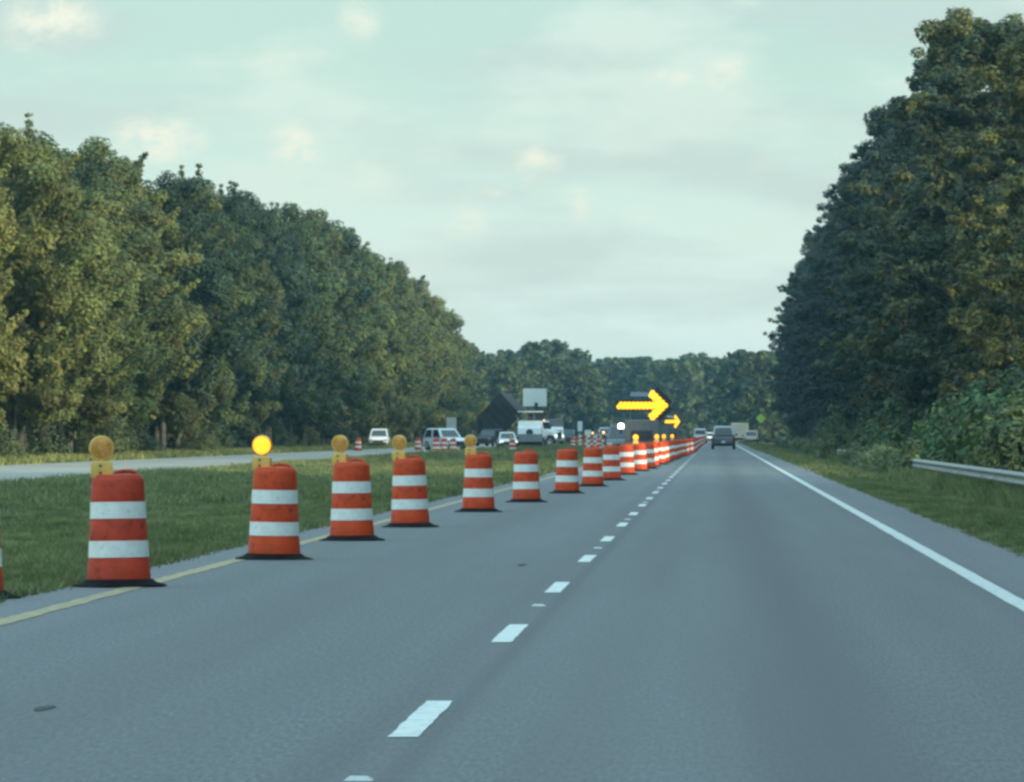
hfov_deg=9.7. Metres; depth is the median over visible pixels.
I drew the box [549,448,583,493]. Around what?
traffic drum
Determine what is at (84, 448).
sapling
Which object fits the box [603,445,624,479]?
traffic drum
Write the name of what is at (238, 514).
ground
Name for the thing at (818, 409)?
roadside tree
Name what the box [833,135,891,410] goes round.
roadside tree
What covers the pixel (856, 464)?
bush
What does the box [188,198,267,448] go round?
broadleaf tree
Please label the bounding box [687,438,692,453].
traffic drum
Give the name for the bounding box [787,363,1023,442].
undergrowth
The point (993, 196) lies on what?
roadside tree
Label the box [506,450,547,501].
traffic drum
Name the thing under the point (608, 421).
distant tree
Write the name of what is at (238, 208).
broadleaf tree
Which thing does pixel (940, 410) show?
bush
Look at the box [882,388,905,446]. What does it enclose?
bush
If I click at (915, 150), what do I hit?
roadside tree
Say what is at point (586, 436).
barricade
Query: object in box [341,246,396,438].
broadleaf tree
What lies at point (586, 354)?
distant tree
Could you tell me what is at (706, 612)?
road
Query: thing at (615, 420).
distant tree
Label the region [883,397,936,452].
bush
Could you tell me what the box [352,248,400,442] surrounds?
broadleaf tree
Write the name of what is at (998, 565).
shoulder
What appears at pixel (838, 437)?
bush
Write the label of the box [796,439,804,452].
bush
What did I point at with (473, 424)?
broadleaf tree
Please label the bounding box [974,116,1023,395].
roadside tree
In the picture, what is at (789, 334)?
roadside tree
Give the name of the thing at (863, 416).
bush
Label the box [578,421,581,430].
work sign
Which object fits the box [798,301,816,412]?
roadside tree
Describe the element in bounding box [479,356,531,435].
distant tree
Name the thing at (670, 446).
traffic drum
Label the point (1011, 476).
guardrail
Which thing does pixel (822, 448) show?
bush
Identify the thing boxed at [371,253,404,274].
broadleaf tree
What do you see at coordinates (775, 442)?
bush
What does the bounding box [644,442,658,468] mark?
traffic drum
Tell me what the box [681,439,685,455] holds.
traffic drum
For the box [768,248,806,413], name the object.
roadside tree
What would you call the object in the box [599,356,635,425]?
distant tree
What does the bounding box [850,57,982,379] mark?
roadside tree
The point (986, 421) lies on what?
bush
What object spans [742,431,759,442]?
car
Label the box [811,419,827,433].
bush
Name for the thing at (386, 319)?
broadleaf tree
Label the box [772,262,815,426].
roadside tree
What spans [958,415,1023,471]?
bush
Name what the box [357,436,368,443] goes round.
sapling
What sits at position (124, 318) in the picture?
broadleaf tree
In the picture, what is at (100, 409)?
broadleaf tree
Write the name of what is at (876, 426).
bush
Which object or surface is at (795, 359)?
roadside tree
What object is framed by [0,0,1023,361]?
sky
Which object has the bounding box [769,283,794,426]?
roadside tree
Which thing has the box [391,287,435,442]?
broadleaf tree
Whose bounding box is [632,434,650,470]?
traffic drum
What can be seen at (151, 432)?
broadleaf tree
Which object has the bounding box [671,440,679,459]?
traffic drum
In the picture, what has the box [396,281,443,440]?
broadleaf tree
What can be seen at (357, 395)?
broadleaf tree
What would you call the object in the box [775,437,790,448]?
bush
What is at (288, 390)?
broadleaf tree
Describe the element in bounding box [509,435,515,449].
traffic drum
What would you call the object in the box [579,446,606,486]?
traffic drum
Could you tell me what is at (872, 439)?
bush
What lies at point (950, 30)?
roadside tree
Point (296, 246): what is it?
broadleaf tree
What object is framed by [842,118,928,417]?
roadside tree
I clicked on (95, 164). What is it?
broadleaf tree
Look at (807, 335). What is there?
roadside tree
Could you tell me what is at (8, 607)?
shoulder
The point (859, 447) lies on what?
bush
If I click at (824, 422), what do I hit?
bush
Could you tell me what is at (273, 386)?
broadleaf tree
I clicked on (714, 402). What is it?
distant tree
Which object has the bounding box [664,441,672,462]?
traffic drum
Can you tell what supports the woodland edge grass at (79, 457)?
on the ground at (238, 514)
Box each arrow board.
[616,387,671,444]
[660,414,680,440]
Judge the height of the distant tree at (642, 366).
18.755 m
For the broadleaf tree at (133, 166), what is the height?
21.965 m
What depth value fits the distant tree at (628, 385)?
1329.13 m
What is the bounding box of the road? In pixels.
[0,440,1023,781]
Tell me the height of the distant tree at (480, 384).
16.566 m
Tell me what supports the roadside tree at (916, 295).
on the ground at (238, 514)
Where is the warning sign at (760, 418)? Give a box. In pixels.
[756,414,765,441]
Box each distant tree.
[461,343,491,437]
[463,353,525,436]
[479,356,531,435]
[494,351,528,429]
[497,349,513,358]
[511,341,557,430]
[517,348,574,425]
[521,339,590,439]
[555,351,591,428]
[561,358,607,438]
[568,347,603,430]
[572,363,613,440]
[592,368,617,431]
[593,360,612,417]
[594,358,615,417]
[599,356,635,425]
[613,357,632,364]
[616,360,677,413]
[618,356,654,423]
[625,356,653,416]
[627,359,683,439]
[635,361,684,427]
[658,359,712,438]
[675,352,715,438]
[690,356,725,435]
[703,361,726,427]
[704,358,753,440]
[715,349,760,440]
[736,351,786,442]
[740,348,782,442]
[769,375,790,438]
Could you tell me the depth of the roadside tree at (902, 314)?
304.77 m
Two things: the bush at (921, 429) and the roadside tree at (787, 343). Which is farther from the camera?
the roadside tree at (787, 343)
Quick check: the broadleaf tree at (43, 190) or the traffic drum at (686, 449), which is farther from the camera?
the traffic drum at (686, 449)
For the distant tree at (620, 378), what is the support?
on the ground at (238, 514)
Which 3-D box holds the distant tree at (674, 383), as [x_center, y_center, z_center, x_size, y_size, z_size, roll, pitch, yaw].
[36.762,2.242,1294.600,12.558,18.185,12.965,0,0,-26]
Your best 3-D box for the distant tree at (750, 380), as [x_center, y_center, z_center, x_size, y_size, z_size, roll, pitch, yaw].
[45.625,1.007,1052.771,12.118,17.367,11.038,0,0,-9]
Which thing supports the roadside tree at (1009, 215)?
on the ground at (238, 514)
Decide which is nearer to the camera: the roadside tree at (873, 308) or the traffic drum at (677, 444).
the traffic drum at (677, 444)
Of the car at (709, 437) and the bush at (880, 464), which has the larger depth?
the car at (709, 437)
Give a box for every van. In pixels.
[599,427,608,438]
[692,429,707,442]
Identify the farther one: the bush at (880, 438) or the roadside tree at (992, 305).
the bush at (880, 438)
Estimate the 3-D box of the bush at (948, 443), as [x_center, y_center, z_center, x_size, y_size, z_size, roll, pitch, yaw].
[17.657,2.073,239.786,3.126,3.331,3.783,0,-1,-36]
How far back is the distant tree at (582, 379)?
1105.07 m
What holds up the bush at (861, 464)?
on the ground at (238, 514)
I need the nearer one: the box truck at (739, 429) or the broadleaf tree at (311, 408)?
the broadleaf tree at (311, 408)
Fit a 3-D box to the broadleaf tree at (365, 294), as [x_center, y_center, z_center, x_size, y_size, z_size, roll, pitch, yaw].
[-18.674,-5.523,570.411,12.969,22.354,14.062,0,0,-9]
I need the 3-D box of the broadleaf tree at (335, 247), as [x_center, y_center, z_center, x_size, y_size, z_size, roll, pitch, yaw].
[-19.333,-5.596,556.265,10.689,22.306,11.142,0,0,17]
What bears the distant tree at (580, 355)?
on the ground at (238, 514)
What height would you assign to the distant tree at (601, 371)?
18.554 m
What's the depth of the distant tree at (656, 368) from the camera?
1305.87 m
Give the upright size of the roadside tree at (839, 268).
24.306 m
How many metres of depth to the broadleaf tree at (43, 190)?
306.21 m
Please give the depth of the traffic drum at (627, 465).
192.05 m
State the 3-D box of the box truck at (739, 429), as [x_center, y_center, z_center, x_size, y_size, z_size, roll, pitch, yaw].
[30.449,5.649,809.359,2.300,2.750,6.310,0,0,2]
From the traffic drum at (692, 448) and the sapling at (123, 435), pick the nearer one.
the sapling at (123, 435)
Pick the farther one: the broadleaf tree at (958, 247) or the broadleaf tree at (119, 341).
the broadleaf tree at (119, 341)
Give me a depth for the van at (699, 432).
857.07 m
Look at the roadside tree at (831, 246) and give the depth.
539.09 m
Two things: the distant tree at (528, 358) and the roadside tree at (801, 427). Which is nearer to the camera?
the roadside tree at (801, 427)
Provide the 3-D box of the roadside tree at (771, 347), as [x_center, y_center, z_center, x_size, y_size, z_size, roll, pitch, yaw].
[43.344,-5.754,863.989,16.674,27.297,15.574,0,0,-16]
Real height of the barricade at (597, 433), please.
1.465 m
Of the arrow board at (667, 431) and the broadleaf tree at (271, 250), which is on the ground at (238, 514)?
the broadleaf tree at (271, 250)
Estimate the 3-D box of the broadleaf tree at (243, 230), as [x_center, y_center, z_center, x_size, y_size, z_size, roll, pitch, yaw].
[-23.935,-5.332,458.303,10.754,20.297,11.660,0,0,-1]
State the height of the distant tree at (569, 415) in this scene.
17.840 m
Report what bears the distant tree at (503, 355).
on the ground at (238, 514)
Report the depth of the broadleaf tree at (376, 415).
612.83 m
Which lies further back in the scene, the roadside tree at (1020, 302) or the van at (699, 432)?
the van at (699, 432)
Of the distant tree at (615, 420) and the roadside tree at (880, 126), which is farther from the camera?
the distant tree at (615, 420)
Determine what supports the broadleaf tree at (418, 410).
on the ground at (238, 514)
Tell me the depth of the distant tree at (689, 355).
1335.75 m
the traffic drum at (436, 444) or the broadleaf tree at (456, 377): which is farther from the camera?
the broadleaf tree at (456, 377)
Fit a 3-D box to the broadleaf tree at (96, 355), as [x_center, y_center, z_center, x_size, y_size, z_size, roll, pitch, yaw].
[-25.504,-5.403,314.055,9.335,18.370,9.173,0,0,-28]
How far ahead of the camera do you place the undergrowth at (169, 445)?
458.72 m
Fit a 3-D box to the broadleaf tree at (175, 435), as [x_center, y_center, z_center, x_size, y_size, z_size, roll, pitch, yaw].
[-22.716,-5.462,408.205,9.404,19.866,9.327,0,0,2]
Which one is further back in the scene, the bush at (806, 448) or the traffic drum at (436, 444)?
the traffic drum at (436, 444)
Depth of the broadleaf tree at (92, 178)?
355.37 m
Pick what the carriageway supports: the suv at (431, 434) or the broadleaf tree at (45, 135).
the suv at (431, 434)
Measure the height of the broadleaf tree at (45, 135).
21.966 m
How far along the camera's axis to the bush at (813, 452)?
379.53 m
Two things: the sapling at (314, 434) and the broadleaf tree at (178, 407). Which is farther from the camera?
the sapling at (314, 434)
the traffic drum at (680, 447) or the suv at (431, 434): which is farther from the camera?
the suv at (431, 434)
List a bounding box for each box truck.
[543,419,563,441]
[731,423,748,439]
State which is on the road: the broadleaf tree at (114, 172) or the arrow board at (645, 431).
the arrow board at (645, 431)
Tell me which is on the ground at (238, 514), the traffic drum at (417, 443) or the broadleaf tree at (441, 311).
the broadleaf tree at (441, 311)
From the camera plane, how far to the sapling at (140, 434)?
372.76 m
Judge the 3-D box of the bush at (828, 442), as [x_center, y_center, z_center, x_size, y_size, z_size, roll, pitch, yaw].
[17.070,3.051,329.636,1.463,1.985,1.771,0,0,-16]
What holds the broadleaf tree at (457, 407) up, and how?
on the ground at (238, 514)
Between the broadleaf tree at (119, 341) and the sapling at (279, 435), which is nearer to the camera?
the broadleaf tree at (119, 341)
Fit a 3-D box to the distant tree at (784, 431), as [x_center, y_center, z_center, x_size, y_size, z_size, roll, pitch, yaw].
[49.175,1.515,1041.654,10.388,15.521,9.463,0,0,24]
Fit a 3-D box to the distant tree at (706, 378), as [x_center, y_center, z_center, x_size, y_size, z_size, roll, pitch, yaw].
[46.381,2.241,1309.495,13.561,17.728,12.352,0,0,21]
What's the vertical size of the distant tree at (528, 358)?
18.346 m
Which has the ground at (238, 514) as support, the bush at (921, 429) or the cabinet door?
the bush at (921, 429)
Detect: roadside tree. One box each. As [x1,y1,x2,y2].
[760,231,815,412]
[761,258,807,426]
[763,280,794,414]
[765,259,802,423]
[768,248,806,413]
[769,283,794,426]
[770,328,796,410]
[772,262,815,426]
[774,264,805,391]
[776,160,858,416]
[776,161,859,418]
[777,199,835,421]
[780,243,816,421]
[781,326,806,431]
[782,174,850,423]
[782,219,832,423]
[785,376,808,429]
[790,268,832,422]
[791,139,876,414]
[791,176,845,413]
[791,244,830,419]
[793,231,823,419]
[796,299,815,424]
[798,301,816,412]
[802,138,889,356]
[805,249,830,420]
[806,285,837,399]
[809,101,897,421]
[812,93,937,422]
[813,126,908,420]
[813,159,863,410]
[818,7,986,403]
[823,112,888,409]
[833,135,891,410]
[834,8,991,368]
[838,215,884,397]
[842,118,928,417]
[848,17,1023,418]
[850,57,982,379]
[862,8,996,395]
[867,31,1005,405]
[868,143,935,391]
[883,11,1023,349]
[896,126,1006,370]
[903,92,1023,407]
[921,181,1016,400]
[946,30,1023,407]
[953,171,1023,393]
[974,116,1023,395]
[984,158,1023,369]
[993,306,1023,346]
[996,205,1023,269]
[1013,294,1023,305]
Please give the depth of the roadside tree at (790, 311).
791.32 m
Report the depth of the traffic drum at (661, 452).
256.72 m
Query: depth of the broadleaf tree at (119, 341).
329.99 m
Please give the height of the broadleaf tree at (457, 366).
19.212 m
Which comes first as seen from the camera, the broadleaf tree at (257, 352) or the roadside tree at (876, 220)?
the roadside tree at (876, 220)
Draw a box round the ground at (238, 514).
[0,440,959,601]
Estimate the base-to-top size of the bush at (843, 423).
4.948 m
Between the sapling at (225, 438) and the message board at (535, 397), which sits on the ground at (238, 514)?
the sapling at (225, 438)
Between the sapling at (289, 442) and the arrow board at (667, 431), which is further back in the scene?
the arrow board at (667, 431)
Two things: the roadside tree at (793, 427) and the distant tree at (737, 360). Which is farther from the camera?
the distant tree at (737, 360)
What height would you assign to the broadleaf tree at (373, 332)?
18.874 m
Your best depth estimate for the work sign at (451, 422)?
520.45 m
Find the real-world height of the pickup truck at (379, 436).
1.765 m
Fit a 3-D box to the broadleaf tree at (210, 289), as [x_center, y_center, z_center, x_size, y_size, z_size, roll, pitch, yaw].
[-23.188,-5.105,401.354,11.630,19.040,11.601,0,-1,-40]
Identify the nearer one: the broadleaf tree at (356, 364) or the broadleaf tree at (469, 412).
the broadleaf tree at (356, 364)
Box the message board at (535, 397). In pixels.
[522,388,546,440]
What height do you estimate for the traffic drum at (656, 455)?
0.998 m
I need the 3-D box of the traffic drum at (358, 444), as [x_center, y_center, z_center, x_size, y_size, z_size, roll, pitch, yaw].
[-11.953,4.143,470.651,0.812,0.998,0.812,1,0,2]
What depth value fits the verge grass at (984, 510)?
132.15 m
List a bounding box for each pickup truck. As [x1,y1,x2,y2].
[367,429,390,445]
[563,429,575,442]
[602,424,624,445]
[709,426,736,448]
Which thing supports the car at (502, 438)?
on the carriageway
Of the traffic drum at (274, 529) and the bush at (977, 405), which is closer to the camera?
the traffic drum at (274, 529)
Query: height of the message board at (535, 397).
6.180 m
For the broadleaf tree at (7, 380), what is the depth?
300.00 m
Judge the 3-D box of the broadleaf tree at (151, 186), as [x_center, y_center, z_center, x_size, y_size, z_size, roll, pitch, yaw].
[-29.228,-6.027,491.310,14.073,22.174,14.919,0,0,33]
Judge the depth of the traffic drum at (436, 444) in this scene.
440.22 m
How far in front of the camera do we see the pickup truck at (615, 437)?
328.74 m
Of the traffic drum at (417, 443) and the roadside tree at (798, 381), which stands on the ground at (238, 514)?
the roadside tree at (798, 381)
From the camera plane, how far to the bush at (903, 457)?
202.49 m
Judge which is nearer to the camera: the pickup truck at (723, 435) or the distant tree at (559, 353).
the pickup truck at (723, 435)
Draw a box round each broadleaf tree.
[0,113,112,453]
[0,121,124,454]
[0,140,48,454]
[0,163,28,376]
[0,189,25,420]
[16,183,162,451]
[16,188,138,453]
[27,181,145,442]
[31,131,55,147]
[47,150,150,450]
[50,239,134,448]
[53,135,189,404]
[74,159,107,168]
[75,149,172,439]
[98,159,143,182]
[104,188,185,428]
[126,181,206,427]
[136,170,257,448]
[141,180,160,192]
[143,301,225,446]
[144,180,222,448]
[148,163,245,449]
[169,205,267,444]
[185,179,215,192]
[186,182,278,441]
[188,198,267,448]
[205,179,281,441]
[212,200,266,430]
[232,189,315,445]
[236,235,289,436]
[241,228,322,444]
[251,203,340,444]
[254,229,301,422]
[260,202,324,442]
[261,225,327,440]
[277,201,355,410]
[282,229,341,436]
[287,219,378,440]
[292,247,373,444]
[299,208,361,444]
[318,220,394,443]
[320,277,366,444]
[329,259,385,443]
[331,255,401,432]
[340,263,381,423]
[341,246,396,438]
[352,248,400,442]
[359,257,423,436]
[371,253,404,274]
[375,262,426,428]
[383,271,430,438]
[385,260,428,428]
[387,269,430,434]
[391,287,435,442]
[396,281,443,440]
[402,268,447,420]
[407,293,461,437]
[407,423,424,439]
[409,279,452,442]
[416,290,462,424]
[422,302,464,434]
[436,297,475,424]
[443,320,477,424]
[453,332,481,431]
[455,347,480,430]
[457,367,479,434]
[463,341,489,430]
[935,203,991,408]
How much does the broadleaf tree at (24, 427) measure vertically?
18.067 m
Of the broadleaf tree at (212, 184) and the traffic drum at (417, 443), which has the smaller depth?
the traffic drum at (417, 443)
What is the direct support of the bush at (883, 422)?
on the ground at (238, 514)
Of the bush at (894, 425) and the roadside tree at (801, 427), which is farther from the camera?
the roadside tree at (801, 427)
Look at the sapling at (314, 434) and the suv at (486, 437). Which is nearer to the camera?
the sapling at (314, 434)
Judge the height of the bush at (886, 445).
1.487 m
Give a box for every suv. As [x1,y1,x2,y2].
[423,428,465,449]
[476,429,503,445]
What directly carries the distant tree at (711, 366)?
on the ground at (238, 514)
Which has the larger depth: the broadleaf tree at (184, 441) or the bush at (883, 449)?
the broadleaf tree at (184, 441)
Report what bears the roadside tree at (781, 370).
on the ground at (238, 514)
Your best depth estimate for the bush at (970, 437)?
202.54 m
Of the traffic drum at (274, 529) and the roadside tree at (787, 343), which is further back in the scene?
the roadside tree at (787, 343)
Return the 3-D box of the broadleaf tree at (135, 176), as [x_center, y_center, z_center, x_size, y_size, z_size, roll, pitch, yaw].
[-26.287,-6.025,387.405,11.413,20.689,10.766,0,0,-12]
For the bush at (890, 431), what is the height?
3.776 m
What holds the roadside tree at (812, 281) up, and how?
on the ground at (238, 514)
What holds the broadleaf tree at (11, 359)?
on the ground at (238, 514)
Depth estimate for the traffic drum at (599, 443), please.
519.83 m
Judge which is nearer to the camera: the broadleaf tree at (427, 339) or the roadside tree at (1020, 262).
the roadside tree at (1020, 262)
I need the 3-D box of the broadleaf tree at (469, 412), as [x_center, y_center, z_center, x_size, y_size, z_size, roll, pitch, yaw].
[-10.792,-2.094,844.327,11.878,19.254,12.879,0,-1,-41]
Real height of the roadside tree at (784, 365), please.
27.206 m
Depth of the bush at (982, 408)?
218.21 m
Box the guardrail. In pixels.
[837,449,1023,491]
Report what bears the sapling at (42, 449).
on the ground at (238, 514)
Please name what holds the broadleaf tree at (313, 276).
on the ground at (238, 514)
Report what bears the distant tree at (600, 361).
on the ground at (238, 514)
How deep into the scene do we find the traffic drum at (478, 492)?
100.71 m
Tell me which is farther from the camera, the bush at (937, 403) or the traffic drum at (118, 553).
the bush at (937, 403)
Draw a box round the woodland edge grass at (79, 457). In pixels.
[0,442,424,464]
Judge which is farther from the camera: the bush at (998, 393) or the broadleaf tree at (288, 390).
the broadleaf tree at (288, 390)
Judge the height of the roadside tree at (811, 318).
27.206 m
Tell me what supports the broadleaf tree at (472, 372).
on the ground at (238, 514)
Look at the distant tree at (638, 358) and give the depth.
1360.04 m
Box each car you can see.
[496,432,518,446]
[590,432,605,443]
[707,433,712,439]
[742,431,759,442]
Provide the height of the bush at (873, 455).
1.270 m
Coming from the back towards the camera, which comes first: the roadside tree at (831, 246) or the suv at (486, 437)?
the suv at (486, 437)
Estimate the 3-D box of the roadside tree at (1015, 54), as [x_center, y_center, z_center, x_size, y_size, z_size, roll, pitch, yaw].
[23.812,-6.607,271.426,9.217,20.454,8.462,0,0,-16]
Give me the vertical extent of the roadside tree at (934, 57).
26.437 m
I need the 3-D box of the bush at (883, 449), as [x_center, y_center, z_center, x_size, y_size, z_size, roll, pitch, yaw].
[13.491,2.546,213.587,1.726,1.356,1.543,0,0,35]
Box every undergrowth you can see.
[27,425,422,453]
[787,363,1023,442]
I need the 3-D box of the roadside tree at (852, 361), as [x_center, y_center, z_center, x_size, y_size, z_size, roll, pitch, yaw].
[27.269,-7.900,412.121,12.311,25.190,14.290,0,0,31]
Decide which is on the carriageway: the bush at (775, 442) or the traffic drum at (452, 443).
the traffic drum at (452, 443)
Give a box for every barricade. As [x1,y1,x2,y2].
[577,432,598,444]
[584,431,606,447]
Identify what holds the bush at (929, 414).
on the ground at (238, 514)
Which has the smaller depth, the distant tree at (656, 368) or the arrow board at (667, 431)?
the arrow board at (667, 431)
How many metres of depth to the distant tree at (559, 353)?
1098.48 m
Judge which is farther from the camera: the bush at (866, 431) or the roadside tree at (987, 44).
the bush at (866, 431)
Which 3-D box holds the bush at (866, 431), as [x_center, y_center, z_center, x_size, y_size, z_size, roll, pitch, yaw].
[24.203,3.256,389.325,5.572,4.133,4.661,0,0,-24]
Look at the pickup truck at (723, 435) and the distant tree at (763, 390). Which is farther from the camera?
the distant tree at (763, 390)
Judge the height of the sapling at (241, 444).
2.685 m
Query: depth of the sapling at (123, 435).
350.66 m
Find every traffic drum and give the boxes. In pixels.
[0,541,20,598]
[72,436,166,586]
[235,435,312,559]
[319,435,384,540]
[353,438,362,450]
[382,435,438,527]
[414,438,421,449]
[433,438,439,450]
[440,438,447,449]
[449,438,456,449]
[454,435,502,511]
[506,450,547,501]
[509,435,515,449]
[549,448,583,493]
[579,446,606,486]
[596,439,601,447]
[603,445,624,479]
[619,443,638,474]
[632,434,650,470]
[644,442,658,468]
[652,441,660,466]
[654,434,668,464]
[662,434,673,460]
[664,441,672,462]
[670,434,681,458]
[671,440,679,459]
[677,439,682,456]
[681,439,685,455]
[685,439,687,454]
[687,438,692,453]
[689,438,694,452]
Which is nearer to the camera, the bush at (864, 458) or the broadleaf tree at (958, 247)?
the bush at (864, 458)
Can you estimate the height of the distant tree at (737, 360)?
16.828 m
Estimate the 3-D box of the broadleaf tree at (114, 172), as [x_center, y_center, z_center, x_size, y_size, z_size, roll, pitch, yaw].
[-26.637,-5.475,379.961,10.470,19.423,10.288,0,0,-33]
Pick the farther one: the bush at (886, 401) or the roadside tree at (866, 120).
the roadside tree at (866, 120)
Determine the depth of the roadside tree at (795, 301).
564.65 m
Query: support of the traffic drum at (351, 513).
on the road
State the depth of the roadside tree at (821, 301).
532.43 m
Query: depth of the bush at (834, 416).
488.96 m
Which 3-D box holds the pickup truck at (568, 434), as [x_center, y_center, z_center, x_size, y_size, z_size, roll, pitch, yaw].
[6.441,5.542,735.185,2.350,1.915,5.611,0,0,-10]
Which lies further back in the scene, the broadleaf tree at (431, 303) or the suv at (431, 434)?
the broadleaf tree at (431, 303)
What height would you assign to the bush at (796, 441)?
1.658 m
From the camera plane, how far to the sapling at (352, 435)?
570.72 m
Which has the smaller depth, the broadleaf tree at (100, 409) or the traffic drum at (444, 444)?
the broadleaf tree at (100, 409)
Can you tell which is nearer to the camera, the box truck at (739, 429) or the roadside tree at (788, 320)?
the roadside tree at (788, 320)
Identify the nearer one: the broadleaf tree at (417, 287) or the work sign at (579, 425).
the broadleaf tree at (417, 287)
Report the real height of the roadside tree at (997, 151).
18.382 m
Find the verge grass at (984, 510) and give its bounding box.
[737,440,1023,556]
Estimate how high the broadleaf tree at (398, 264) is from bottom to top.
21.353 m
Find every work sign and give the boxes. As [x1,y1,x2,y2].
[447,418,455,428]
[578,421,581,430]
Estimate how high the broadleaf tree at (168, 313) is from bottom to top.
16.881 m
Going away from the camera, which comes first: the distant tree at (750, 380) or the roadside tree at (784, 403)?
the roadside tree at (784, 403)
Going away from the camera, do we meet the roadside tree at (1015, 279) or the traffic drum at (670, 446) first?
the roadside tree at (1015, 279)
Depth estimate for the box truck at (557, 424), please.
688.97 m
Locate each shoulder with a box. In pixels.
[0,461,602,617]
[735,441,1023,597]
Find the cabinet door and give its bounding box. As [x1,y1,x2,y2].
[631,431,652,439]
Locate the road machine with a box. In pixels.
[516,411,546,445]
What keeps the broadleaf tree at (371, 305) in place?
on the ground at (238, 514)
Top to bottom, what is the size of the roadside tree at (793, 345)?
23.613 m
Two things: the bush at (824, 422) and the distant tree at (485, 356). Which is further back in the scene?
the distant tree at (485, 356)
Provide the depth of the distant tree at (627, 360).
1378.34 m
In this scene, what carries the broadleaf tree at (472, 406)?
on the ground at (238, 514)
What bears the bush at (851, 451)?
on the ground at (238, 514)
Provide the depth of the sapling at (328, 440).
548.61 m
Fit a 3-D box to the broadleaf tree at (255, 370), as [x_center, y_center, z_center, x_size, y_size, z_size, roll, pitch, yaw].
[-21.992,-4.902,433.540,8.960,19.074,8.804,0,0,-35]
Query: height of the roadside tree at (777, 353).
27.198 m
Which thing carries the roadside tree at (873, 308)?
on the ground at (238, 514)
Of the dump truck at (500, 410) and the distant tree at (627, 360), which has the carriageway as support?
the dump truck at (500, 410)
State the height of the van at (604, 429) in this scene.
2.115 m
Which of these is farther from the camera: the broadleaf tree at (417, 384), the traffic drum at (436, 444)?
the broadleaf tree at (417, 384)
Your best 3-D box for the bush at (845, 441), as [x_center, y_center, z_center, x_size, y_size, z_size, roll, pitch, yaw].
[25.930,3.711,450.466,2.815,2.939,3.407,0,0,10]
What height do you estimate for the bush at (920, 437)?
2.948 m
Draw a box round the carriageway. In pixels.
[0,441,581,480]
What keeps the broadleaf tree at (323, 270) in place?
on the ground at (238, 514)
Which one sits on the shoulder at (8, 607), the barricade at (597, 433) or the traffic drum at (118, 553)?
the traffic drum at (118, 553)
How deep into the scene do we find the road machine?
573.65 m
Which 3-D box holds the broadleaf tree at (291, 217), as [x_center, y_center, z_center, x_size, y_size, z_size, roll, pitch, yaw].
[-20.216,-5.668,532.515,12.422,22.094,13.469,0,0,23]
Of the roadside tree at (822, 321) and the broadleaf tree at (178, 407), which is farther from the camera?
the roadside tree at (822, 321)
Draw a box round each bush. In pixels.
[772,435,781,446]
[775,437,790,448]
[789,437,810,451]
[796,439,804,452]
[799,442,816,454]
[807,443,816,455]
[811,417,829,445]
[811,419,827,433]
[811,438,837,457]
[815,424,853,452]
[815,429,839,458]
[819,401,861,441]
[827,411,845,425]
[837,438,861,465]
[841,422,865,446]
[842,413,887,449]
[846,443,869,465]
[853,452,869,467]
[855,410,871,450]
[855,451,881,470]
[858,442,885,470]
[861,427,895,451]
[863,425,878,449]
[864,446,886,471]
[865,439,891,454]
[868,444,896,470]
[869,403,895,448]
[870,446,901,472]
[872,422,901,451]
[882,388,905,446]
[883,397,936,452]
[886,411,931,448]
[887,405,919,447]
[887,436,922,473]
[896,399,941,445]
[898,419,942,457]
[902,418,944,459]
[921,388,967,451]
[921,403,958,458]
[922,370,1001,462]
[926,401,984,464]
[950,389,1009,462]
[953,395,1010,466]
[955,360,1023,464]
[955,380,1023,468]
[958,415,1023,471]
[971,400,1023,467]
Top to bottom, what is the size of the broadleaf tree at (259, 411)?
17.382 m
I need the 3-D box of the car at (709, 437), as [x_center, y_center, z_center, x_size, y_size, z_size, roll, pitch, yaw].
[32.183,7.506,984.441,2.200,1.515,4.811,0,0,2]
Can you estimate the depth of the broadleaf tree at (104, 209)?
347.51 m
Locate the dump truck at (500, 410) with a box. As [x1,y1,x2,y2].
[476,392,565,443]
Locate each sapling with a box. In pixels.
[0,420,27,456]
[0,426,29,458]
[24,412,72,455]
[70,415,131,452]
[73,409,116,454]
[81,414,130,454]
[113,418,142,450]
[127,420,167,450]
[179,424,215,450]
[190,420,237,449]
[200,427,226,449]
[228,425,249,447]
[271,425,292,446]
[277,432,295,445]
[297,424,320,445]
[325,422,349,444]
[338,424,359,444]
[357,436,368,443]
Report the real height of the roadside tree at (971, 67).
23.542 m
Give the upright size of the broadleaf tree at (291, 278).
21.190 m
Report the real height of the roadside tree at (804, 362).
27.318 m
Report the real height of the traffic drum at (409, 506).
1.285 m
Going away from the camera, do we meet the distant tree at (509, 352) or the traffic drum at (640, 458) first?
the traffic drum at (640, 458)
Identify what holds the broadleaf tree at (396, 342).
on the ground at (238, 514)
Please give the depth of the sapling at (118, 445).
339.45 m
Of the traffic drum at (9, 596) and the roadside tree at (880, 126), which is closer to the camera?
the traffic drum at (9, 596)
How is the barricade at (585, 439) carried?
on the ground at (238, 514)

